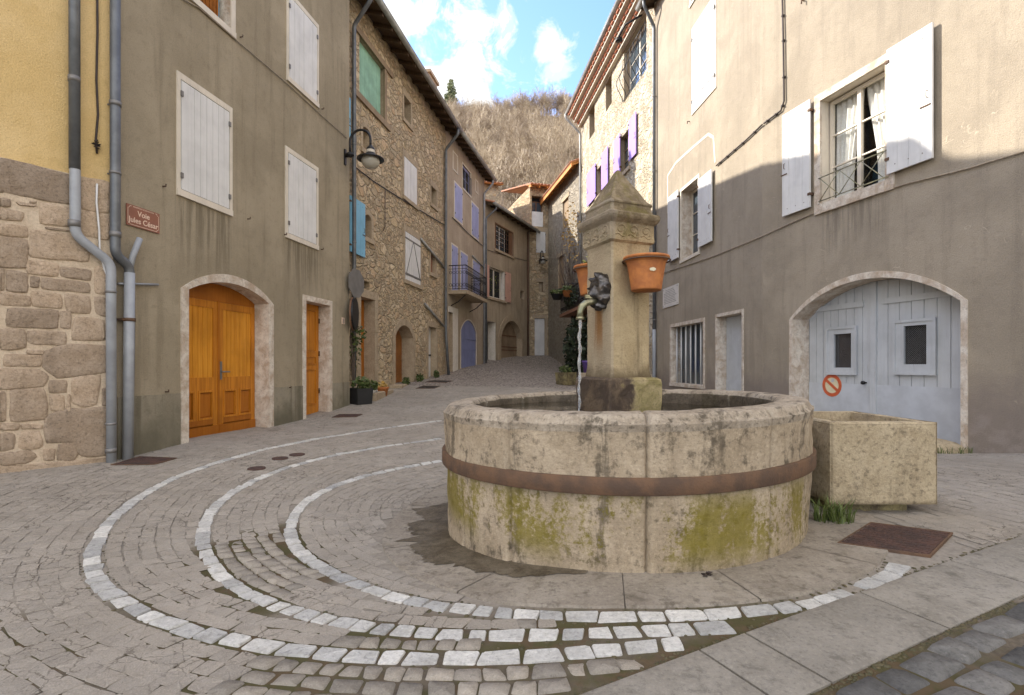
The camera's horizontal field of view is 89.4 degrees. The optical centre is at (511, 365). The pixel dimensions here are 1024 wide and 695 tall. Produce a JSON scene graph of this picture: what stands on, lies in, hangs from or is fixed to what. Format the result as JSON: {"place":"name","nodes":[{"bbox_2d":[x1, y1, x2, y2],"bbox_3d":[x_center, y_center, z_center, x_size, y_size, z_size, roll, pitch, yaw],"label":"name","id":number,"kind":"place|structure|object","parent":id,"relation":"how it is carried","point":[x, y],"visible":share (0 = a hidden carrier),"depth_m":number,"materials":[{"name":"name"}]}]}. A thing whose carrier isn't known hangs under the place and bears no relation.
{"place":"outdoors","nodes":[
{"label":"outdoors","id":0,"kind":"place"},
{"bbox_2d":[383,0,615,116],"label":"sky","id":1,"kind":"structure","parent":0,"point":[486,47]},
{"bbox_2d":[0,385,1023,694],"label":"sett paving","id":2,"kind":"structure","parent":0,"point":[108,627],"depth_m":3.83,"materials":[{"name":"stone"}]},
{"bbox_2d":[110,456,176,465],"bbox_3d":[-4.238,1.123,5.979,0.459,0.064,0.459,0,0,0],"label":"access cover","id":3,"kind":"object","parent":2,"relation":"on","point":[143,460],"visible":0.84,"depth_m":5.98,"materials":[{"name":"metal"}]},
{"bbox_2d":[247,466,265,470],"bbox_3d":[-2.897,1.171,5.867,0.196,0.017,0.196,0,0,0],"label":"round cover","id":4,"kind":"object","parent":2,"relation":"on","point":[255,468],"visible":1,"depth_m":5.83,"materials":[{"name":"brown metal"}]},
{"bbox_2d":[272,456,287,459],"bbox_3d":[-2.857,1.147,6.371,0.196,0.017,0.196,0,0,0],"label":"access cover","id":5,"kind":"object","parent":2,"relation":"on","point":[280,458],"visible":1,"depth_m":6.33,"materials":[{"name":"metal"}]},
{"bbox_2d":[289,453,304,456],"bbox_3d":[-2.738,1.140,6.590,0.196,0.017,0.196,0,0,0],"label":"round cover","id":6,"kind":"object","parent":2,"relation":"on","point":[296,454],"visible":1,"depth_m":6.56,"materials":[{"name":"metal"}]},
{"bbox_2d":[332,414,362,417],"bbox_3d":[-3.229,1.006,10.173,0.495,0.065,0.390,0,0,0],"label":"access cover","id":7,"kind":"object","parent":2,"relation":"on","point":[346,415],"visible":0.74,"depth_m":10.14,"materials":[{"name":"metal"}]},
{"bbox_2d":[349,326,366,387],"bbox_3d":[-3.550,-0.101,11.949,0.423,1.905,0.398,0,0,0],"label":"climbing plant","id":8,"kind":"object","parent":2,"relation":"on","point":[356,342],"visible":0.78,"depth_m":11.91,"materials":[{"name":"green plant"}]},
{"bbox_2d":[350,376,372,404],"bbox_3d":[-3.428,0.563,11.748,0.443,0.638,0.504,0,0,39],"label":"potted plant","id":9,"kind":"object","parent":2,"relation":"on","point":[361,395],"visible":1,"depth_m":11.63,"materials":[{"name":"green plant"}]},
{"bbox_2d":[364,379,379,392],"bbox_3d":[-3.343,0.591,12.307,0.407,0.515,0.444,0,0,19],"label":"potted plant","id":10,"kind":"object","parent":2,"relation":"on","point":[374,385],"visible":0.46,"depth_m":12.26,"materials":[{"name":"green plant"}]},
{"bbox_2d":[372,389,392,400],"bbox_3d":[-3.556,0.805,13.089,0.700,0.300,1.800,0,0,0],"label":"stone step","id":11,"kind":"object","parent":2,"relation":"on","point":[378,395],"visible":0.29,"depth_m":12.71,"materials":[{"name":"beige stone"}]},
{"bbox_2d":[376,381,388,395],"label":"potted plant","id":12,"kind":"object","parent":2,"relation":"on","point":[381,387],"visible":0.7,"depth_m":13.13,"materials":[{"name":"yellow plant"}]},
{"bbox_2d":[390,384,406,387],"bbox_3d":[-3.435,0.676,15.353,0.530,0.220,0.900,0,0,0],"label":"stone step","id":13,"kind":"object","parent":2,"relation":"on","point":[397,385],"visible":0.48,"depth_m":14.90,"materials":[{"name":"beige stone"}]},
{"bbox_2d":[416,386,439,388],"bbox_3d":[-2.452,0.658,15.168,0.628,0.086,0.640,0,0,0],"label":"drain grating","id":14,"kind":"object","parent":2,"relation":"on","point":[427,387],"visible":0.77,"depth_m":15.06,"materials":[{"name":"black metal"}]},
{"bbox_2d":[810,411,936,510],"bbox_3d":[2.789,0.861,4.345,0.816,0.878,0.963,0,0,0],"label":"stone trough","id":15,"kind":"object","parent":2,"relation":"on","point":[868,461],"visible":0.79,"depth_m":3.87,"materials":[{"name":"beige stone"}]},
{"bbox_2d":[837,522,952,557],"bbox_3d":[2.488,1.130,3.345,0.793,0.048,0.430,0,0,-40],"label":"access cover","id":16,"kind":"object","parent":2,"relation":"on","point":[912,541],"visible":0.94,"depth_m":3.31,"materials":[{"name":"metal"}]},
{"bbox_2d":[937,438,967,453],"bbox_3d":[5.601,1.111,6.777,0.674,0.302,0.531,0,0,0],"label":"guard stone","id":17,"kind":"object","parent":2,"relation":"on","point":[943,443],"visible":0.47,"depth_m":6.59,"materials":[{"name":"beige stone"}]},
{"bbox_2d":[937,446,972,453],"bbox_3d":[5.569,1.079,6.639,0.757,0.144,0.528,0,0,0],"label":"grass tuft","id":18,"kind":"object","parent":2,"relation":"on","point":[960,450],"visible":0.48,"depth_m":6.52,"materials":[{"name":"green plant"}]},
{"bbox_2d":[0,355,1023,694],"bbox_3d":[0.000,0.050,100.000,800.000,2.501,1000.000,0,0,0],"label":"ground","id":19,"kind":"structure","parent":0,"point":[536,371],"depth_m":2.53,"materials":[{"name":"grey stone"}]},
{"bbox_2d":[0,0,116,473],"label":"house","id":20,"kind":"structure","parent":19,"relation":"on","point":[58,367],"depth_m":5.56,"materials":[{"name":"stone"}]},
{"bbox_2d":[95,0,98,153],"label":"wall cable","id":21,"kind":"object","parent":20,"relation":"attached to","point":[96,65],"depth_m":5.85,"materials":[{"name":"black rubber"}]},
{"bbox_2d":[92,139,100,148],"bbox_3d":[-4.688,-2.487,5.832,0.070,0.126,0.098,0,0,26],"label":"cable junction","id":22,"kind":"object","parent":21,"relation":"attached to","point":[97,145],"visible":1,"depth_m":5.83,"materials":[{"name":"black plastic"}]},
{"bbox_2d":[95,183,105,274],"bbox_3d":[-4.643,-1.493,5.876,0.020,1.100,0.144,0,0,35],"label":"wall cable","id":23,"kind":"object","parent":20,"relation":"attached to","point":[98,222],"depth_m":5.83,"materials":[{"name":"white plastic"}]},
{"bbox_2d":[107,0,349,459],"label":"house","id":24,"kind":"structure","parent":19,"relation":"on","point":[227,159],"depth_m":7.95,"materials":[{"name":"beige paint"}]},
{"bbox_2d":[117,282,158,285],"bbox_3d":[-4.543,-0.987,6.303,0.025,0.098,0.553,0,0,10],"label":"wall cable","id":25,"kind":"object","parent":24,"relation":"attached to","point":[122,283],"depth_m":6.35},
{"bbox_2d":[126,203,159,233],"bbox_3d":[-4.544,-1.802,6.378,0.013,0.254,0.463,0,0,10],"label":"street sign","id":26,"kind":"object","parent":24,"relation":"attached to","point":[142,218],"visible":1,"depth_m":6.36,"materials":[{"name":"red metal"}]},
{"bbox_2d":[189,297,217,437],"bbox_3d":[-4.626,0.049,7.545,0.076,2.042,0.840,0,0,10],"label":"door","id":27,"kind":"structure","parent":24,"relation":"in","point":[202,313],"depth_m":7.68,"materials":[{"name":"orange wood"}]},
{"bbox_2d":[176,70,232,216],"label":"window shutters","id":28,"kind":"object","parent":24,"relation":"in","point":[204,123],"depth_m":7.32,"materials":[{"name":"white paint"}]},
{"bbox_2d":[200,0,218,16],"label":"window","id":29,"kind":"structure","parent":24,"relation":"in","point":[213,5],"depth_m":7.72,"materials":[{"name":"orange wood"}]},
{"bbox_2d":[220,302,254,432],"bbox_3d":[-4.448,0.049,8.396,0.126,2.042,0.824,0,0,10],"label":"door","id":30,"kind":"structure","parent":24,"relation":"in","point":[237,323],"depth_m":8.39,"materials":[{"name":"orange wood"}]},
{"bbox_2d":[184,0,346,137],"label":"wall cable","id":31,"kind":"object","parent":24,"relation":"attached to","point":[260,60],"depth_m":8.47,"materials":[{"name":"black rubber"}]},
{"bbox_2d":[285,145,318,249],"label":"window shutters","id":32,"kind":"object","parent":24,"relation":"in","point":[301,176],"depth_m":9.69,"materials":[{"name":"white paint"}]},
{"bbox_2d":[286,0,319,107],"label":"window shutters","id":33,"kind":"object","parent":24,"relation":"in","point":[302,31],"depth_m":9.72,"materials":[{"name":"white paint"}]},
{"bbox_2d":[306,303,319,414],"bbox_3d":[-4.113,-0.101,10.338,0.101,2.252,0.869,0,0,11],"label":"door","id":34,"kind":"structure","parent":24,"relation":"in","point":[312,311],"depth_m":10.52,"materials":[{"name":"orange wood"}]},
{"bbox_2d":[349,297,358,330],"bbox_3d":[-3.537,-1.147,11.601,0.070,0.750,0.750,0,0,-6],"label":"traffic mirror","id":35,"kind":"object","parent":24,"relation":"attached to","point":[354,313],"visible":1,"depth_m":11.45,"materials":[{"name":"black metal"}]},
{"bbox_2d":[348,268,363,297],"bbox_3d":[-3.511,-1.840,11.633,0.042,0.619,0.619,0,0,15],"label":"traffic sign","id":36,"kind":"object","parent":24,"relation":"attached to","point":[355,282],"visible":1,"depth_m":11.62,"materials":[{"name":"grey metal"}]},
{"bbox_2d":[344,129,383,169],"bbox_3d":[-3.228,-4.708,11.232,0.895,0.892,0.579,0,0,0],"label":"wall lamp","id":37,"kind":"object","parent":24,"relation":"attached to","point":[369,159],"visible":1,"depth_m":11.18,"materials":[{"name":"black metal"}]},
{"bbox_2d":[83,420,683,665],"bbox_3d":[-1.875,1.126,5.332,3.331,0.250,7.563,0,0,-15],"label":"sett ring","id":38,"kind":"object","parent":19,"relation":"on","point":[104,587],"visible":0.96,"depth_m":2.23,"materials":[{"name":"white stone"}]},
{"bbox_2d":[401,377,409,384],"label":"weed tuft","id":39,"kind":"object","parent":19,"relation":"on","point":[407,382],"visible":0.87,"depth_m":15.72,"materials":[{"name":"green plant"}]},
{"bbox_2d":[349,0,462,387],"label":"house","id":40,"kind":"structure","parent":19,"relation":"on","point":[400,112],"depth_m":15.25,"materials":[{"name":"stone"}]},
{"bbox_2d":[361,300,363,381],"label":"door","id":41,"kind":"structure","parent":40,"relation":"in","point":[362,301],"depth_m":13.91,"materials":[{"name":"brown wood"}]},
{"bbox_2d":[395,331,401,382],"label":"door","id":42,"kind":"structure","parent":40,"relation":"in","point":[398,353],"depth_m":16.49,"materials":[{"name":"brown wood"}]},
{"bbox_2d":[356,167,443,224],"bbox_3d":[-3.244,-5.136,16.274,0.029,0.485,7.139,0,0,11],"label":"wall cable","id":43,"kind":"object","parent":40,"relation":"attached to","point":[394,194],"depth_m":14.92,"materials":[{"name":"black rubber"}]},
{"bbox_2d":[429,328,430,375],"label":"door","id":44,"kind":"structure","parent":40,"relation":"in","point":[429,328],"depth_m":18.91,"materials":[{"name":"white paint"}]},
{"bbox_2d":[426,68,438,86],"bbox_3d":[-3.825,-10.859,22.326,1.060,3.118,1.160,0,0,11],"label":"chimney","id":45,"kind":"object","parent":40,"relation":"on","point":[433,77],"visible":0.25,"depth_m":22.08,"materials":[{"name":"stone"}]},
{"bbox_2d":[416,373,423,381],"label":"weed tuft","id":46,"kind":"object","parent":19,"relation":"on","point":[420,378],"visible":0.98,"depth_m":16.86,"materials":[{"name":"green plant"}]},
{"bbox_2d":[207,529,643,694],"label":"exposed setts","id":47,"kind":"structure","parent":19,"relation":"on","point":[281,563],"depth_m":2.03,"materials":[{"name":"stone"}]},
{"bbox_2d":[433,370,439,377],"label":"weed tuft","id":48,"kind":"object","parent":19,"relation":"on","point":[436,374],"visible":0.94,"depth_m":18.47,"materials":[{"name":"green plant"}]},
{"bbox_2d":[427,380,449,382],"bbox_3d":[-2.389,0.543,16.909,0.777,0.083,0.640,0,0,0],"label":"drain grating","id":49,"kind":"object","parent":19,"relation":"on","point":[441,381],"visible":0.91,"depth_m":16.84,"materials":[{"name":"black metal"}]},
{"bbox_2d":[195,438,736,641],"bbox_3d":[-1.255,1.176,4.521,2.620,0.191,5.834,0,0,-21],"label":"sett ring","id":50,"kind":"object","parent":19,"relation":"on","point":[217,571],"visible":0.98,"depth_m":2.39,"materials":[{"name":"white stone"}]},
{"bbox_2d":[445,130,496,373],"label":"house","id":51,"kind":"structure","parent":19,"relation":"on","point":[469,172],"depth_m":22.27,"materials":[{"name":"beige paint"}]},
{"bbox_2d":[451,242,457,289],"bbox_3d":[-2.328,-3.888,21.080,0.060,2.042,0.866,0,0,12],"label":"window shutter","id":52,"kind":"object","parent":51,"relation":"in","point":[454,249],"depth_m":21.00,"materials":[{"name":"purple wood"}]},
{"bbox_2d":[453,151,457,174],"bbox_3d":[-2.313,-8.288,21.179,0.026,0.775,0.636,0,0,12],"label":"blind window","id":53,"kind":"structure","parent":51,"relation":"in","point":[453,151],"depth_m":21.44,"materials":[{"name":"white paint"}]},
{"bbox_2d":[454,180,462,225],"bbox_3d":[-2.224,-6.736,21.559,0.060,1.554,1.113,0,0,12],"label":"shutter","id":54,"kind":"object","parent":51,"relation":"in","point":[458,191],"depth_m":21.51,"materials":[{"name":"purple paint"}]},
{"bbox_2d":[460,250,467,289],"bbox_3d":[-2.057,-3.945,22.329,0.060,1.833,1.071,0,0,12],"label":"window shutter","id":55,"kind":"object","parent":51,"relation":"in","point":[463,256],"depth_m":22.32,"materials":[{"name":"purple wood"}]},
{"bbox_2d":[462,162,470,197],"bbox_3d":[-1.984,-8.107,22.694,0.029,1.146,1.299,0,0,12],"label":"window frame","id":56,"kind":"structure","parent":51,"relation":"in","point":[462,162],"depth_m":22.28,"materials":[{"name":"white paint"}]},
{"bbox_2d":[461,320,475,367],"bbox_3d":[-1.968,-0.917,23.061,0.080,2.139,2.346,0,0,12],"label":"door","id":57,"kind":"structure","parent":51,"relation":"in","point":[468,335],"depth_m":23.09,"materials":[{"name":"purple paint"}]},
{"bbox_2d":[471,200,478,241],"bbox_3d":[-1.703,-6.656,23.967,0.060,1.594,1.216,0,0,12],"label":"window shutter","id":58,"kind":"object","parent":51,"relation":"in","point":[474,209],"depth_m":23.84,"materials":[{"name":"purple wood"}]},
{"bbox_2d":[472,258,479,294],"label":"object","id":59,"kind":"structure","parent":51,"relation":"in","point":[475,265],"depth_m":24.30,"materials":[{"name":"purple wood"}]},
{"bbox_2d":[484,180,502,202],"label":"house","id":60,"kind":"structure","parent":19,"relation":"on","point":[491,193],"depth_m":30.38,"materials":[{"name":"paint"}]},
{"bbox_2d":[485,199,540,362],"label":"house","id":61,"kind":"structure","parent":19,"relation":"on","point":[507,310],"depth_m":28.05,"materials":[{"name":"brown paint"}]},
{"bbox_2d":[489,267,499,298],"bbox_3d":[-0.970,-4.225,26.823,0.058,1.529,1.638,0,0,24],"label":"window","id":62,"kind":"structure","parent":61,"relation":"in","point":[494,288],"depth_m":26.97,"materials":[{"name":"white paint"}]},
{"bbox_2d":[496,226,504,251],"bbox_3d":[-0.684,-6.670,27.404,0.058,1.268,1.297,0,0,24],"label":"window","id":63,"kind":"structure","parent":61,"relation":"in","point":[501,239],"depth_m":27.63,"materials":[{"name":"white paint"}]},
{"bbox_2d":[495,222,513,256],"bbox_3d":[-0.394,-6.670,27.703,0.044,1.388,2.260,0,0,24],"label":"window frame","id":64,"kind":"structure","parent":61,"relation":"in","point":[495,222],"depth_m":27.30,"materials":[{"name":"brown wood"}]},
{"bbox_2d":[501,322,516,357],"bbox_3d":[-0.329,-1.319,28.719,0.080,2.236,2.772,0,0,24],"label":"door","id":65,"kind":"structure","parent":61,"relation":"in","point":[508,338],"depth_m":28.97,"materials":[{"name":"brown wood"}]},
{"bbox_2d":[501,182,550,354],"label":"house","id":66,"kind":"structure","parent":19,"relation":"on","point":[526,206],"depth_m":31.14,"materials":[{"name":"stone"}]},
{"bbox_2d":[532,201,541,211],"bbox_3d":[1.445,-9.563,31.354,0.746,0.659,0.058,0,0,-17],"label":"window","id":67,"kind":"structure","parent":66,"relation":"in","point":[536,206],"depth_m":31.37,"materials":[{"name":"grey glass"}]},
{"bbox_2d":[535,318,544,354],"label":"door","id":68,"kind":"structure","parent":66,"relation":"in","point":[539,322],"depth_m":31.15,"materials":[{"name":"white paint"}]},
{"bbox_2d":[538,251,547,263],"bbox_3d":[1.833,-6.380,30.674,0.550,0.847,0.838,0,0,0],"label":"wall lamp","id":69,"kind":"object","parent":66,"relation":"attached to","point":[543,260],"visible":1,"depth_m":30.45,"materials":[{"name":"black metal"}]},
{"bbox_2d":[79,512,1023,694],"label":"moss","id":70,"kind":"object","parent":19,"relation":"on","point":[877,665],"visible":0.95,"depth_m":2.29,"materials":[{"name":"green plant"}]},
{"bbox_2d":[539,158,578,369],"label":"house","id":71,"kind":"structure","parent":19,"relation":"on","point":[562,193],"depth_m":28.69,"materials":[{"name":"paint"}]},
{"bbox_2d":[554,202,582,326],"bbox_3d":[2.981,-3.794,25.783,1.744,8.188,2.853,0,0,21],"label":"creeper","id":72,"kind":"object","parent":71,"relation":"attached to","point":[569,275],"visible":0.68,"depth_m":25.27,"materials":[{"name":"yellow plant"}]},
{"bbox_2d":[555,365,576,384],"bbox_3d":[1.807,0.326,17.342,0.522,0.674,0.518,0,0,45],"label":"potted plant","id":73,"kind":"object","parent":19,"relation":"on","point":[566,376],"visible":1,"depth_m":17.20,"materials":[{"name":"green plant"}]},
{"bbox_2d":[562,315,587,376],"bbox_3d":[2.934,-0.755,22.182,1.635,2.813,3.056,0,0,0],"label":"ivy bush","id":74,"kind":"object","parent":19,"relation":"on","point":[569,350],"visible":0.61,"depth_m":21.71,"materials":[{"name":"green plant"}]},
{"bbox_2d":[283,460,910,622],"bbox_3d":[-0.221,1.209,3.861,2.370,0.164,4.733,0,0,-42],"label":"sett ring","id":75,"kind":"object","parent":19,"relation":"on","point":[891,572],"visible":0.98,"depth_m":2.55,"materials":[{"name":"white stone"}]},
{"bbox_2d":[559,0,655,376],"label":"house","id":76,"kind":"structure","parent":19,"relation":"on","point":[609,110],"depth_m":19.40,"materials":[{"name":"rubble stone"},{"name":"red clay tile"},{"name":"dark wood"}]},
{"bbox_2d":[550,288,563,299],"bbox_3d":[2.486,-3.429,24.502,1.698,0.633,0.838,0,0,45],"label":"hanging pot","id":77,"kind":"object","parent":76,"relation":"hanging from","point":[557,296],"visible":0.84,"depth_m":24.60,"materials":[{"name":"black plastic"}]},
{"bbox_2d":[560,283,575,296],"bbox_3d":[3.002,-3.417,23.374,1.725,0.633,0.762,0,0,29],"label":"hanging pot","id":78,"kind":"object","parent":76,"relation":"attached to","point":[565,291],"visible":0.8,"depth_m":23.42,"materials":[{"name":"ceramic"}]},
{"bbox_2d":[624,134,628,169],"bbox_3d":[4.294,-7.780,18.954,0.058,1.382,0.993,0,0,-7],"label":"window","id":79,"kind":"structure","parent":76,"relation":"in","point":[626,141],"depth_m":19.26,"materials":[{"name":"wood"}]},
{"bbox_2d":[630,26,645,92],"bbox_3d":[4.464,-10.572,17.946,0.058,1.862,2.090,0,0,-7],"label":"window","id":80,"kind":"structure","parent":76,"relation":"in","point":[642,45],"depth_m":18.17,"materials":[{"name":"white paint"}]},
{"bbox_2d":[382,486,887,608],"bbox_3d":[0.850,1.208,4.276,3.719,0.220,3.607,0,0,0],"label":"stone apron","id":81,"kind":"object","parent":19,"relation":"on","point":[798,571],"visible":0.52,"depth_m":2.81,"materials":[{"name":"grey stone"}]},
{"bbox_2d":[396,502,587,576],"bbox_3d":[-0.356,1.223,3.882,1.050,0.119,2.318,0,0,-16],"label":"wet ground patch","id":82,"kind":"object","parent":81,"relation":"on","point":[436,544],"visible":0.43,"depth_m":3.42,"materials":[{"name":"stone"}]},
{"bbox_2d":[442,170,815,574],"bbox_3d":[0.850,-0.051,4.220,2.816,3.073,2.816,0,0,0],"label":"fountain","id":83,"kind":"object","parent":81,"relation":"on","point":[621,472],"visible":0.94,"depth_m":3.02,"materials":[{"name":"stone"}]},
{"bbox_2d":[573,256,587,296],"bbox_3d":[0.716,-0.793,4.549,0.366,0.358,0.366,0,0,0],"label":"terracotta pot","id":84,"kind":"object","parent":83,"relation":"hanging from","point":[581,271],"visible":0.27,"depth_m":4.47,"materials":[{"name":"orange ceramic"}]},
{"bbox_2d":[576,272,610,319],"bbox_3d":[0.618,-0.545,4.056,0.259,0.382,0.242,0,0,-24],"label":"lion mask","id":85,"kind":"object","parent":83,"relation":"attached to","point":[598,295],"visible":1,"depth_m":4.02,"materials":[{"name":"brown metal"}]},
{"bbox_2d":[577,319,581,410],"bbox_3d":[0.524,0.010,4.016,0.040,0.744,0.037,0,0,0],"label":"water jet","id":86,"kind":"object","parent":85,"relation":"attached to","point":[579,360],"visible":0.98,"depth_m":4.01},
{"bbox_2d":[490,401,727,410],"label":"water","id":87,"kind":"structure","parent":83,"relation":"in","point":[563,406],"depth_m":4.69,"materials":[{"name":"liquid"}]},
{"bbox_2d":[622,252,670,292],"bbox_3d":[1.021,-0.693,3.935,0.366,0.255,0.366,0,0,0],"label":"terracotta pot","id":88,"kind":"object","parent":83,"relation":"attached to","point":[646,272],"visible":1,"depth_m":3.83,"materials":[{"name":"orange ceramic"}]},
{"bbox_2d":[701,571,712,575],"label":"fallen leaf","id":89,"kind":"object","parent":81,"relation":"on","point":[707,573],"visible":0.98,"depth_m":2.81,"materials":[{"name":"black plant"}]},
{"bbox_2d":[810,494,859,523],"bbox_3d":[2.303,1.031,3.712,0.451,0.187,0.350,0,0,0],"label":"grass tuft","id":90,"kind":"object","parent":81,"relation":"on","point":[837,515],"visible":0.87,"depth_m":3.68,"materials":[{"name":"green plant"}]},
{"bbox_2d":[580,535,1023,694],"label":"slab strip","id":91,"kind":"object","parent":19,"relation":"on","point":[814,650],"visible":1,"depth_m":2.19,"materials":[{"name":"stone"}]},
{"bbox_2d":[635,0,1023,453],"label":"house","id":92,"kind":"structure","parent":19,"relation":"on","point":[869,290],"depth_m":8.49,"materials":[{"name":"beige paint"}]},
{"bbox_2d":[663,283,678,308],"bbox_3d":[4.535,-1.968,14.820,0.028,0.571,1.154,0,0,-4],"label":"wall plaque","id":93,"kind":"object","parent":92,"relation":"attached to","point":[670,295],"depth_m":14.71,"materials":[{"name":"stone"}]},
{"bbox_2d":[692,188,697,253],"bbox_3d":[4.937,-3.781,13.541,0.058,1.817,1.034,0,0,-4],"label":"window","id":94,"kind":"structure","parent":92,"relation":"in","point":[695,193],"depth_m":13.87,"materials":[{"name":"white paint"}]},
{"bbox_2d":[691,0,716,115],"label":"shutter","id":95,"kind":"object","parent":92,"relation":"in","point":[704,32],"depth_m":12.59,"materials":[{"name":"white paint"}]},
{"bbox_2d":[726,315,740,390],"bbox_3d":[5.043,0.151,11.449,0.067,2.499,1.119,0,0,-4],"label":"door","id":96,"kind":"structure","parent":92,"relation":"in","point":[733,324],"depth_m":11.68,"materials":[{"name":"blue paint"}]},
{"bbox_2d":[716,124,762,165],"bbox_3d":[4.802,-4.648,11.019,0.053,0.090,1.917,0,0,-4],"label":"wall cable","id":97,"kind":"object","parent":92,"relation":"attached to","point":[745,140],"depth_m":10.88,"materials":[{"name":"black rubber"}]},
{"bbox_2d":[763,0,785,123],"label":"wall cable","id":98,"kind":"object","parent":92,"relation":"attached to","point":[783,76],"depth_m":9.55,"materials":[{"name":"black rubber"}]},
{"bbox_2d":[809,283,869,412],"bbox_3d":[5.577,0.140,8.858,0.081,2.919,1.216,0,0,-15],"label":"door","id":99,"kind":"structure","parent":92,"relation":"in","point":[839,330],"depth_m":8.76,"materials":[{"name":"blue paint"}]},
{"bbox_2d":[822,375,841,396],"bbox_3d":[5.548,0.351,8.973,0.004,0.390,0.390,0,0,-15],"label":"no parking sign","id":100,"kind":"object","parent":99,"relation":"attached to","point":[832,385],"visible":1,"depth_m":8.96,"materials":[{"name":"red metal"}]},
{"bbox_2d":[664,151,1023,272],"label":"wall cable","id":101,"kind":"object","parent":92,"relation":"attached to","point":[886,189],"depth_m":7.25,"materials":[{"name":"black rubber"}]},
{"bbox_2d":[830,72,884,199],"bbox_3d":[5.603,-3.601,8.270,0.140,1.704,1.102,0,0,-15],"label":"window","id":102,"kind":"structure","parent":92,"relation":"in","point":[850,106],"depth_m":8.44,"materials":[{"name":"white paint"}]},
{"bbox_2d":[877,279,959,443],"bbox_3d":[5.947,0.137,7.478,0.081,2.925,1.442,0,0,-15],"label":"door","id":103,"kind":"structure","parent":92,"relation":"in","point":[918,324],"depth_m":7.54,"materials":[{"name":"blue paint"}]},
{"bbox_2d":[467,117,562,206],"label":"hill","id":104,"kind":"structure","parent":0,"point":[509,160],"depth_m":128.69,"materials":[{"name":"brown plant"}]},
{"bbox_2d":[444,79,457,104],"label":"pine tree","id":105,"kind":"object","parent":104,"relation":"on","point":[451,87],"visible":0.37,"depth_m":204.12,"materials":[{"name":"green plant"}]},
{"bbox_2d":[444,86,580,209],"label":"bare wood","id":106,"kind":"object","parent":104,"relation":"on","point":[545,139],"visible":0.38,"depth_m":123.78,"materials":[{"name":"brown plant"}]},
{"bbox_2d":[582,361,586,372],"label":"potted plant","id":107,"kind":"object","parent":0,"point":[584,363],"visible":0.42,"depth_m":17.93,"materials":[{"name":"purple"}]},
{"bbox_2d":[836,602,1023,694],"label":"dark sett paving","id":108,"kind":"structure","parent":0,"point":[946,660],"depth_m":1.98,"materials":[{"name":"grey stone"}]}
]}

